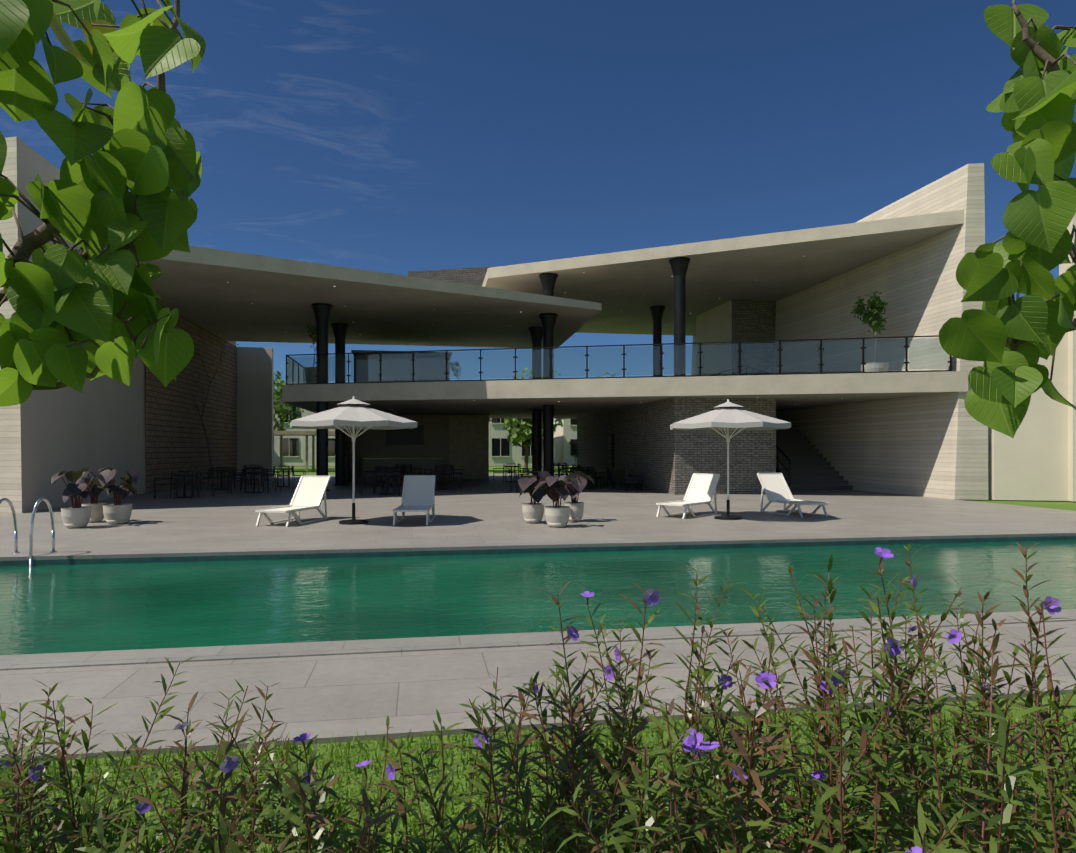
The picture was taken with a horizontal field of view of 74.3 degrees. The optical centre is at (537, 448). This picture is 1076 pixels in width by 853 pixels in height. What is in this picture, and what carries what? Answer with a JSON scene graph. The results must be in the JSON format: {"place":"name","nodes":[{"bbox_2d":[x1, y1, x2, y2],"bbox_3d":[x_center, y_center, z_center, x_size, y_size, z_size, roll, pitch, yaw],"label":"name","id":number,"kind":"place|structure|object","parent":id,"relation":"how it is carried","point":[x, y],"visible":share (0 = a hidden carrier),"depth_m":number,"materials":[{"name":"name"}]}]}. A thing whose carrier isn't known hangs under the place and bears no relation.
{"place":"outdoors","nodes":[
{"label":"outdoors","id":0,"kind":"place"},
{"bbox_2d":[0,473,1075,761],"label":"terrace deck","id":1,"kind":"structure","parent":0,"point":[342,697],"depth_m":5.38,"materials":[{"name":"concrete"}]},
{"bbox_2d":[0,498,56,567],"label":"pool ladder","id":2,"kind":"object","parent":1,"relation":"on","point":[8,501],"visible":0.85,"depth_m":10.36,"materials":[{"name":"silver metal"}]},
{"bbox_2d":[146,303,272,492],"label":"block wall","id":3,"kind":"structure","parent":1,"relation":"on","point":[237,419],"depth_m":32.32,"materials":[{"name":"brick"}]},
{"bbox_2d":[191,324,238,486],"bbox_3d":[-14.415,-1.816,30.082,3.185,6.732,2.460,0,0,-9],"label":"courtyard tree","id":4,"kind":"object","parent":1,"relation":"on","point":[208,447],"visible":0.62,"depth_m":29.47,"materials":[{"name":"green plant"}]},
{"bbox_2d":[51,467,594,528],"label":"potted plants","id":5,"kind":"object","parent":1,"relation":"on","point":[79,515],"visible":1,"depth_m":14.43,"materials":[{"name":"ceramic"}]},
{"bbox_2d":[154,463,604,499],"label":"dining sets","id":6,"kind":"object","parent":1,"relation":"on","point":[376,471],"visible":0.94,"depth_m":26.61,"materials":[{"name":"black metal"}]},
{"bbox_2d":[0,136,987,512],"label":"fin walls","id":7,"kind":"structure","parent":1,"relation":"on","point":[930,446],"depth_m":22.84,"materials":[{"name":"concrete"}]},
{"bbox_2d":[312,257,689,490],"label":"steel columns","id":8,"kind":"structure","parent":1,"relation":"on","point":[545,331],"depth_m":27.83,"materials":[{"name":"black metal"}]},
{"bbox_2d":[50,210,963,348],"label":"roof slabs","id":9,"kind":"structure","parent":8,"relation":"on","point":[609,290],"depth_m":26.75,"materials":[{"name":"paint"}]},
{"bbox_2d":[226,256,842,410],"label":"downlights","id":10,"kind":"object","parent":9,"relation":"in","point":[509,326],"visible":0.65,"depth_m":28.27,"materials":[{"name":"white"}]},
{"bbox_2d":[282,371,967,418],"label":"balcony slab","id":11,"kind":"structure","parent":8,"relation":"on","point":[576,398],"depth_m":24.21,"materials":[{"name":"beige concrete"}]},
{"bbox_2d":[351,266,775,381],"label":"wall","id":12,"kind":"structure","parent":11,"relation":"on","point":[740,320],"depth_m":32.79,"materials":[{"name":"stone"}]},
{"bbox_2d":[305,291,888,466],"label":"potted plants","id":13,"kind":"object","parent":11,"relation":"on","point":[874,319],"visible":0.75,"depth_m":24.02,"materials":[{"name":"green plant"}]},
{"bbox_2d":[286,335,951,384],"bbox_3d":[1.484,-2.917,28.982,24.795,1.117,9.901,0,0,12],"label":"balcony railing","id":14,"kind":"object","parent":11,"relation":"on","point":[295,374],"visible":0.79,"depth_m":23.48,"materials":[{"name":"clear glass"}]},
{"bbox_2d":[0,530,1075,670],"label":"pool coping","id":15,"kind":"object","parent":1,"relation":"in","point":[132,657],"visible":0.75,"depth_m":6.56,"materials":[{"name":"grey stone"}]},
{"bbox_2d":[0,540,1075,654],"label":"pool water","id":16,"kind":"structure","parent":15,"relation":"in","point":[80,608],"depth_m":8.27,"materials":[{"name":"teal liquid"}]},
{"bbox_2d":[290,396,790,524],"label":"patio umbrellas","id":17,"kind":"object","parent":1,"relation":"on","point":[353,414],"visible":1,"depth_m":14.66,"materials":[{"name":"fabric"}]},
{"bbox_2d":[255,473,827,526],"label":"sun loungers","id":18,"kind":"object","parent":1,"relation":"on","point":[418,493],"visible":0.96,"depth_m":15.79,"materials":[{"name":"plastic"}]},
{"bbox_2d":[345,398,775,494],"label":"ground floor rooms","id":19,"kind":"object","parent":1,"relation":"on","point":[650,447],"visible":0.73,"depth_m":28.87,"materials":[{"name":"stone"}]},
{"bbox_2d":[596,466,643,490],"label":"lounge benches","id":20,"kind":"object","parent":1,"relation":"on","point":[622,476],"visible":0.96,"depth_m":26.95,"materials":[{"name":"black metal"}]},
{"bbox_2d":[776,412,852,490],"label":"stairs","id":21,"kind":"structure","parent":1,"relation":"on","point":[802,463],"depth_m":27.83,"materials":[{"name":"concrete"}]},
{"bbox_2d":[0,464,1075,852],"bbox_3d":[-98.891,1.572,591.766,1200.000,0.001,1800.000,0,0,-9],"label":"ground","id":22,"kind":"structure","parent":0,"point":[298,470],"depth_m":3.36,"materials":[{"name":"green plant"}]},
{"bbox_2d":[273,399,576,471],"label":"background buildings","id":23,"kind":"structure","parent":22,"relation":"on","point":[294,446],"depth_m":64.12,"materials":[{"name":"plaster"},{"name":"glass"}]},
{"bbox_2d":[273,367,618,470],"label":"trees","id":24,"kind":"object","parent":22,"relation":"on","point":[519,429],"visible":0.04,"depth_m":51.43,"materials":[{"name":"green plant"}]},
{"bbox_2d":[0,542,1075,852],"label":"flowering shrubs","id":25,"kind":"object","parent":22,"relation":"on","point":[742,782],"visible":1,"depth_m":2.35,"materials":[{"name":"green plant"}]},
{"bbox_2d":[0,0,1075,437],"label":"trees","id":26,"kind":"object","parent":22,"relation":"on","point":[114,208],"visible":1,"depth_m":1.77,"materials":[{"name":"green plant"}]},
{"bbox_2d":[988,213,1075,501],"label":"neighbour wall","id":27,"kind":"structure","parent":22,"relation":"on","point":[1034,458],"depth_m":21.18,"materials":[{"name":"paint"}]},
{"bbox_2d":[0,0,1075,388],"label":"sky","id":28,"kind":"structure","parent":0,"point":[399,137],"materials":[{"name":"blue"}]}
]}

